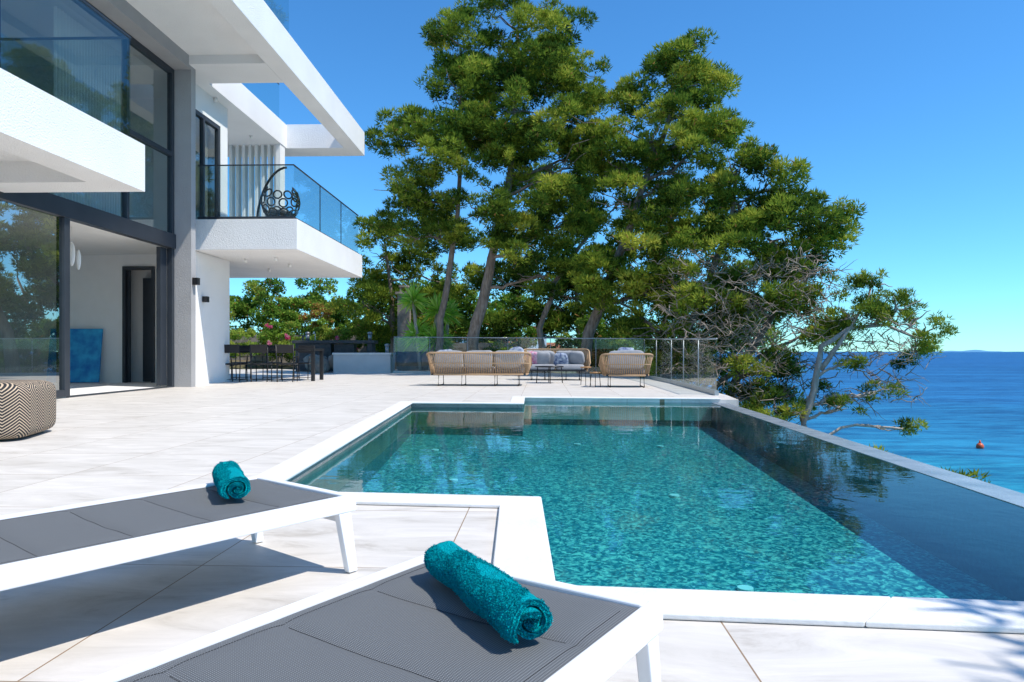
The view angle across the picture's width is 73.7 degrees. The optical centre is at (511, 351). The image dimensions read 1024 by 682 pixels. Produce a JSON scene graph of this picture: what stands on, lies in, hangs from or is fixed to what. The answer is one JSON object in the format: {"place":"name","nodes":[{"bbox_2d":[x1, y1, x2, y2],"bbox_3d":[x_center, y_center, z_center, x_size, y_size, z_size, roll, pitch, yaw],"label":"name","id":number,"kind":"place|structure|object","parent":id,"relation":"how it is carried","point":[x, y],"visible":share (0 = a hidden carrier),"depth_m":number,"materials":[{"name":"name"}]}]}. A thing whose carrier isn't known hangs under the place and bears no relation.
{"place":"outdoors","nodes":[
{"label":"outdoors","id":0,"kind":"place"},
{"bbox_2d":[315,364,326,372],"bbox_3d":[-7.050,0.625,25.000,0.519,0.350,0.519,0,0,0],"label":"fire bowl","id":1,"kind":"object","parent":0,"point":[317,368],"visible":0.43,"depth_m":24.79,"materials":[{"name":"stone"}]},
{"bbox_2d":[230,360,560,372],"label":"terrain","id":2,"kind":"structure","parent":0,"point":[269,366],"depth_m":32.39,"materials":[{"name":"soil"}]},
{"bbox_2d":[230,310,455,362],"bbox_3d":[-8.830,-0.745,31.880,12.220,2.614,3.294,0,0,0],"label":"garden hedge","id":3,"kind":"object","parent":2,"relation":"on","point":[323,332],"visible":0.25,"depth_m":31.48,"materials":[{"name":"green plant"}]},
{"bbox_2d":[264,323,357,348],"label":"garden flowers","id":4,"kind":"object","parent":3,"relation":"on","point":[288,338],"visible":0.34,"depth_m":30.72,"materials":[{"name":"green plant"}]},
{"bbox_2d":[230,335,526,370],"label":"garden wall","id":5,"kind":"structure","parent":2,"relation":"on","point":[409,359],"depth_m":28.00,"materials":[{"name":"stone"}]},
{"bbox_2d":[298,302,335,328],"bbox_3d":[-9.514,-1.736,33.292,1.712,1.446,1.766,0,0,-30],"label":"red leaved shrub","id":6,"kind":"object","parent":5,"relation":"on","point":[316,314],"visible":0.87,"depth_m":33.12,"materials":[{"name":"green plant"}]},
{"bbox_2d":[230,275,542,347],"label":"garden trees","id":7,"kind":"object","parent":2,"relation":"on","point":[252,304],"visible":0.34,"depth_m":36.27,"materials":[{"name":"green plant"}]},
{"bbox_2d":[326,212,496,369],"bbox_3d":[-4.404,-2.777,30.358,7.530,7.763,4.339,0,0,-29],"label":"pine tree","id":8,"kind":"object","parent":2,"relation":"on","point":[375,281],"visible":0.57,"depth_m":29.85,"materials":[{"name":"green plant"}]},
{"bbox_2d":[397,278,454,370],"bbox_3d":[-3.206,-0.820,25.520,2.350,3.865,1.780,0,0,0],"label":"yucca plant","id":9,"kind":"object","parent":2,"relation":"on","point":[411,298],"visible":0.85,"depth_m":25.41,"materials":[{"name":"green plant"}]},
{"bbox_2d":[423,296,464,353],"bbox_3d":[-2.594,-0.540,26.024,1.889,3.292,1.604,0,0,0],"label":"yucca plant","id":10,"kind":"object","parent":2,"relation":"on","point":[454,313],"visible":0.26,"depth_m":25.94,"materials":[{"name":"green plant"}]},
{"bbox_2d":[364,0,620,365],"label":"pine tree","id":11,"kind":"object","parent":2,"relation":"on","point":[516,142],"visible":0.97,"depth_m":23.03,"materials":[{"name":"green plant"}]},
{"bbox_2d":[482,315,727,384],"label":"understory shrubs","id":12,"kind":"object","parent":2,"relation":"on","point":[599,347],"visible":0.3,"depth_m":25.66,"materials":[{"name":"green plant"}]},
{"bbox_2d":[462,160,785,384],"bbox_3d":[4.666,-2.952,29.491,13.737,10.326,5.097,0,0,0],"label":"pine tree","id":13,"kind":"object","parent":2,"relation":"on","point":[559,319],"visible":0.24,"depth_m":28.56,"materials":[{"name":"green plant"}]},
{"bbox_2d":[536,24,756,373],"bbox_3d":[4.407,-4.573,22.057,7.101,12.037,4.391,0,0,0],"label":"pine tree","id":14,"kind":"object","parent":2,"relation":"on","point":[693,128],"visible":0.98,"depth_m":21.70,"materials":[{"name":"green plant"}]},
{"bbox_2d":[574,134,866,424],"bbox_3d":[6.250,-2.078,20.594,9.011,8.916,5.043,0,0,11],"label":"pine tree","id":15,"kind":"object","parent":2,"relation":"on","point":[794,269],"visible":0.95,"depth_m":20.12,"materials":[{"name":"green plant"}]},
{"bbox_2d":[739,395,990,482],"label":"cliff shrubs","id":16,"kind":"object","parent":2,"relation":"on","point":[784,411],"visible":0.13,"depth_m":18.95,"materials":[{"name":"green plant"}]},
{"bbox_2d":[799,267,960,436],"bbox_3d":[9.983,0.115,18.832,4.216,5.084,2.178,0,0,0],"label":"pine tree","id":17,"kind":"object","parent":2,"relation":"on","point":[878,309],"visible":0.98,"depth_m":18.79,"materials":[{"name":"green plant"}]},
{"bbox_2d":[0,369,1023,681],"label":"terrace","id":18,"kind":"structure","parent":0,"point":[80,627],"depth_m":2.79,"materials":[{"name":"tile"}]},
{"bbox_2d":[0,380,55,439],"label":"woven pouf","id":19,"kind":"object","parent":18,"relation":"on","point":[27,407],"visible":1,"depth_m":6.14,"materials":[{"name":"fabric"}]},
{"bbox_2d":[0,98,211,398],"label":"interior shell","id":20,"kind":"object","parent":18,"relation":"on","point":[27,280],"visible":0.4,"depth_m":17.29},
{"bbox_2d":[46,329,102,381],"bbox_3d":[-10.950,0.102,17.102,1.300,1.345,0.204,0,0,0],"label":"canvas painting","id":21,"kind":"object","parent":20,"relation":"on","point":[85,353],"visible":0.86,"depth_m":17.08},
{"bbox_2d":[70,227,80,269],"bbox_3d":[-8.639,-2.035,13.486,0.116,0.830,0.217,0,0,44],"label":"pendant light","id":22,"kind":"object","parent":20,"relation":"hanging from","point":[72,256],"visible":0.85,"depth_m":13.44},
{"bbox_2d":[53,6,119,215],"bbox_3d":[-8.327,-4.465,13.433,0.099,3.670,1.988,0,0,2],"label":"curtain","id":23,"kind":"object","parent":20,"relation":"hanging from","point":[86,76],"visible":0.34,"depth_m":13.32,"materials":[{"name":"white fabric"}]},
{"bbox_2d":[0,0,175,397],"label":"window frames","id":24,"kind":"structure","parent":20,"relation":"attached to","point":[64,211],"depth_m":13.52,"materials":[{"name":"grey metal"}]},
{"bbox_2d":[0,68,144,192],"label":"balcony slab","id":25,"kind":"structure","parent":24,"relation":"attached to","point":[49,143],"depth_m":8.91,"materials":[{"name":"white paint"}]},
{"bbox_2d":[122,266,154,382],"bbox_3d":[-9.424,-0.681,17.476,0.820,2.938,0.510,0,0,2],"label":"interior door frame","id":26,"kind":"object","parent":20,"relation":"in","point":[148,329],"visible":0.9,"depth_m":17.32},
{"bbox_2d":[87,0,195,386],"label":"grey column","id":27,"kind":"structure","parent":18,"relation":"on","point":[131,20],"depth_m":15.31,"materials":[{"name":"paint"}]},
{"bbox_2d":[0,475,356,590],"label":"sun lounger","id":28,"kind":"object","parent":18,"relation":"on","point":[42,545],"visible":0.94,"depth_m":2.13,"materials":[{"name":"white metal"}]},
{"bbox_2d":[212,460,250,498],"bbox_3d":[-1.041,0.469,2.523,0.112,0.094,0.423,0,0,-27],"label":"rolled towel","id":29,"kind":"object","parent":28,"relation":"on","point":[230,478],"visible":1,"depth_m":2.37,"materials":[{"name":"teal fabric"}]},
{"bbox_2d":[131,84,229,385],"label":"side wall","id":30,"kind":"structure","parent":18,"relation":"on","point":[212,324],"depth_m":17.62,"materials":[{"name":"white paint"}]},
{"bbox_2d":[1,0,350,156],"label":"roof slab","id":31,"kind":"structure","parent":30,"relation":"on","point":[226,61],"depth_m":15.24,"materials":[{"name":"white paint"}]},
{"bbox_2d":[214,97,290,271],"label":"ceiling spots","id":32,"kind":"object","parent":31,"relation":"hanging from","point":[250,137],"visible":1,"depth_m":17.66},
{"bbox_2d":[208,0,364,155],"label":"roof edge beam","id":33,"kind":"structure","parent":31,"relation":"attached to","point":[260,29],"depth_m":15.73,"materials":[{"name":"white paint"}]},
{"bbox_2d":[192,278,208,301],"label":"wall sconces","id":34,"kind":"object","parent":30,"relation":"attached to","point":[195,281],"depth_m":15.40,"materials":[{"name":"black metal"}]},
{"bbox_2d":[196,110,219,216],"bbox_3d":[-7.603,-4.460,16.745,0.100,2.680,1.750,0,0,2],"label":"balcony window frame","id":35,"kind":"object","parent":30,"relation":"in","point":[204,119],"visible":0.48,"depth_m":16.77,"materials":[{"name":"black metal"}]},
{"bbox_2d":[196,219,361,277],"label":"balcony slab","id":36,"kind":"structure","parent":30,"relation":"attached to","point":[304,250],"depth_m":16.90,"materials":[{"name":"white paint"}]},
{"bbox_2d":[0,0,358,253],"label":"balustrade rails","id":37,"kind":"object","parent":36,"relation":"on","point":[126,36],"visible":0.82,"depth_m":16.11,"materials":[{"name":"black metal"}]},
{"bbox_2d":[229,143,284,216],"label":"vertical slats","id":38,"kind":"object","parent":36,"relation":"on","point":[244,188],"visible":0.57,"depth_m":21.15,"materials":[{"name":"white paint"}]},
{"bbox_2d":[256,166,300,216],"bbox_3d":[-6.091,-3.958,17.700,1.168,1.683,1.049,0,0,0],"label":"hanging chair","id":39,"kind":"object","parent":36,"relation":"on","point":[274,211],"visible":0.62,"depth_m":17.68,"materials":[{"name":"black metal"}]},
{"bbox_2d":[224,344,247,381],"bbox_3d":[-7.300,0.309,18.033,0.483,0.983,0.534,0,0,4],"label":"dining chair","id":40,"kind":"object","parent":18,"relation":"on","point":[231,348],"visible":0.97,"depth_m":17.81,"materials":[{"name":"black metal"}]},
{"bbox_2d":[230,345,251,378],"bbox_3d":[-7.802,0.309,19.667,0.482,0.983,0.534,0,0,-4],"label":"dining chair","id":41,"kind":"object","parent":18,"relation":"on","point":[243,346],"visible":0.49,"depth_m":19.84,"materials":[{"name":"black metal"}]},
{"bbox_2d":[249,344,272,381],"bbox_3d":[-6.617,0.309,18.033,0.482,0.983,0.534,0,0,-4],"label":"dining chair","id":42,"kind":"object","parent":18,"relation":"on","point":[258,348],"visible":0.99,"depth_m":17.81,"materials":[{"name":"black metal"}]},
{"bbox_2d":[262,345,282,379],"bbox_3d":[-6.902,0.309,19.667,0.482,0.983,0.534,0,0,-4],"label":"dining chair","id":43,"kind":"object","parent":18,"relation":"on","point":[271,346],"visible":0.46,"depth_m":19.83,"materials":[{"name":"black metal"}]},
{"bbox_2d":[240,348,323,380],"bbox_3d":[-6.860,0.360,18.850,3.080,0.880,1.000,0,0,0],"label":"dining table","id":44,"kind":"object","parent":18,"relation":"on","point":[312,350],"visible":0.48,"depth_m":18.40,"materials":[{"name":"black metal"}]},
{"bbox_2d":[275,344,297,381],"bbox_3d":[-5.937,0.309,18.033,0.482,0.983,0.534,0,0,-2],"label":"dining chair","id":45,"kind":"object","parent":18,"relation":"on","point":[284,348],"visible":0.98,"depth_m":17.81,"materials":[{"name":"black metal"}]},
{"bbox_2d":[294,345,314,378],"bbox_3d":[-6.000,0.309,19.667,0.482,0.983,0.534,0,0,1],"label":"dining chair","id":46,"kind":"object","parent":18,"relation":"on","point":[306,346],"visible":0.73,"depth_m":19.86,"materials":[{"name":"black metal"}]},
{"bbox_2d":[303,354,332,371],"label":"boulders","id":47,"kind":"object","parent":18,"relation":"on","point":[328,361],"visible":0.26,"depth_m":25.93,"materials":[{"name":"stone"}]},
{"bbox_2d":[292,332,377,371],"bbox_3d":[-7.075,0.002,27.400,3.250,1.597,0.800,0,0,0],"label":"outdoor kitchen","id":48,"kind":"object","parent":18,"relation":"on","point":[329,347],"visible":0.55,"depth_m":27.10,"materials":[{"name":"stone"}]},
{"bbox_2d":[305,332,309,339],"bbox_3d":[-8.200,-0.615,27.400,0.199,0.350,0.199,0,0,0],"label":"bollard lamp","id":49,"kind":"object","parent":48,"relation":"on","point":[307,335],"visible":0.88,"depth_m":27.33,"materials":[{"name":"silver metal"}]},
{"bbox_2d":[367,332,372,339],"bbox_3d":[-5.700,-0.615,27.400,0.199,0.350,0.199,0,0,0],"label":"bollard lamp","id":50,"kind":"object","parent":48,"relation":"on","point":[369,335],"visible":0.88,"depth_m":27.34,"materials":[{"name":"grey metal"}]},
{"bbox_2d":[333,355,394,372],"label":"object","id":51,"kind":"object","parent":18,"relation":"on","point":[363,363],"visible":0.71,"depth_m":25.60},
{"bbox_2d":[332,353,395,354],"bbox_3d":[-5.630,0.085,26.100,2.220,0.070,1.080,0,0,0],"label":"cap","id":52,"kind":"object","parent":51,"relation":"on","point":[363,353],"visible":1,"depth_m":25.56,"materials":[{"name":"stone"}]},
{"bbox_2d":[385,344,389,352],"bbox_3d":[-4.750,-0.125,26.000,0.199,0.350,0.199,0,0,0],"label":"bollard lamp","id":53,"kind":"object","parent":52,"relation":"on","point":[387,348],"visible":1,"depth_m":25.93,"materials":[{"name":"grey metal"}]},
{"bbox_2d":[81,555,662,681],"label":"sun lounger","id":54,"kind":"object","parent":18,"relation":"on","point":[412,620],"visible":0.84,"depth_m":1.24,"materials":[{"name":"grey fabric"}]},
{"bbox_2d":[423,541,553,644],"bbox_3d":[-0.066,0.471,1.391,0.110,0.089,0.466,0,0,-27],"label":"rolled towel","id":55,"kind":"object","parent":54,"relation":"on","point":[508,607],"visible":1,"depth_m":1.28,"materials":[{"name":"teal fabric"}]},
{"bbox_2d":[395,285,410,370],"bbox_3d":[-4.550,-0.990,28.850,0.660,3.580,0.660,0,0,0],"label":"stone chimney","id":56,"kind":"object","parent":18,"relation":"on","point":[402,319],"visible":0.59,"depth_m":28.60,"materials":[{"name":"grey stone"}]},
{"bbox_2d":[426,347,531,385],"bbox_3d":[-0.762,0.342,16.089,2.454,0.911,1.042,0,0,3],"label":"outdoor sofa","id":57,"kind":"object","parent":18,"relation":"on","point":[511,361],"visible":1,"depth_m":15.77,"materials":[{"name":"beige wicker"}]},
{"bbox_2d":[535,366,563,383],"bbox_3d":[0.950,0.585,17.300,0.720,0.431,0.720,0,0,0],"label":"coffee table","id":58,"kind":"object","parent":18,"relation":"on","point":[548,367],"visible":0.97,"depth_m":17.04,"materials":[{"name":"black metal"}]},
{"bbox_2d":[393,337,718,394],"bbox_3d":[1.738,0.127,20.054,4.925,1.345,15.087,0,0,-32],"label":"glass fence","id":59,"kind":"object","parent":18,"relation":"on","point":[698,388],"visible":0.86,"depth_m":20.34,"materials":[{"name":"glass"}]},
{"bbox_2d":[523,349,590,379],"bbox_3d":[1.230,0.358,19.321,1.954,0.880,1.062,0,0,4],"label":"outdoor sofa","id":60,"kind":"object","parent":18,"relation":"on","point":[571,360],"visible":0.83,"depth_m":19.18,"materials":[{"name":"grey fabric"}]},
{"bbox_2d":[580,366,590,384],"bbox_3d":[1.751,0.580,16.193,0.262,0.441,0.272,0,0,0],"label":"side table","id":61,"kind":"object","parent":18,"relation":"on","point":[585,367],"visible":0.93,"depth_m":16.09,"materials":[{"name":"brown wood"}]},
{"bbox_2d":[590,372,600,386],"bbox_3d":[1.881,0.630,15.394,0.262,0.341,0.272,0,0,0],"label":"side table","id":62,"kind":"object","parent":18,"relation":"on","point":[595,378],"visible":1,"depth_m":15.31,"materials":[{"name":"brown wood"}]},
{"bbox_2d":[598,347,652,387],"bbox_3d":[2.573,0.351,15.424,1.184,0.893,0.972,0,0,4],"label":"outdoor armchair","id":63,"kind":"object","parent":18,"relation":"on","point":[623,361],"visible":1,"depth_m":15.14,"materials":[{"name":"beige wicker"}]},
{"bbox_2d":[259,396,1023,632],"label":"swimming pool","id":64,"kind":"structure","parent":18,"relation":"in","point":[724,512],"depth_m":5.25,"materials":[{"name":"liquid"}]},
{"bbox_2d":[509,341,677,373],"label":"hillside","id":65,"kind":"structure","parent":0,"point":[563,371],"depth_m":239.75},
{"bbox_2d":[451,326,559,351],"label":"distant village","id":66,"kind":"object","parent":65,"relation":"on","point":[537,347],"visible":0.03,"depth_m":273.63,"materials":[{"name":"ceramic"}]},
{"bbox_2d":[228,0,1023,351],"label":"sky","id":67,"kind":"structure","parent":0,"point":[912,110],"materials":[{"name":"blue"}]},
{"bbox_2d":[688,352,1023,493],"bbox_3d":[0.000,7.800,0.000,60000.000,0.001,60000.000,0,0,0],"label":"sea","id":68,"kind":"structure","parent":0,"point":[971,399],"depth_m":88.67,"materials":[{"name":"liquid"}]},
{"bbox_2d":[976,440,983,448],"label":"buoy","id":69,"kind":"object","parent":68,"relation":"on","point":[979,445],"visible":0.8,"depth_m":54.84,"materials":[{"name":"plastic"}]},
{"bbox_2d":[936,350,1002,351],"bbox_3d":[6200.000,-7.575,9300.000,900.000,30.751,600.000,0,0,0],"label":"island","id":70,"kind":"structure","parent":0,"point":[971,351],"depth_m":9093.24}
]}

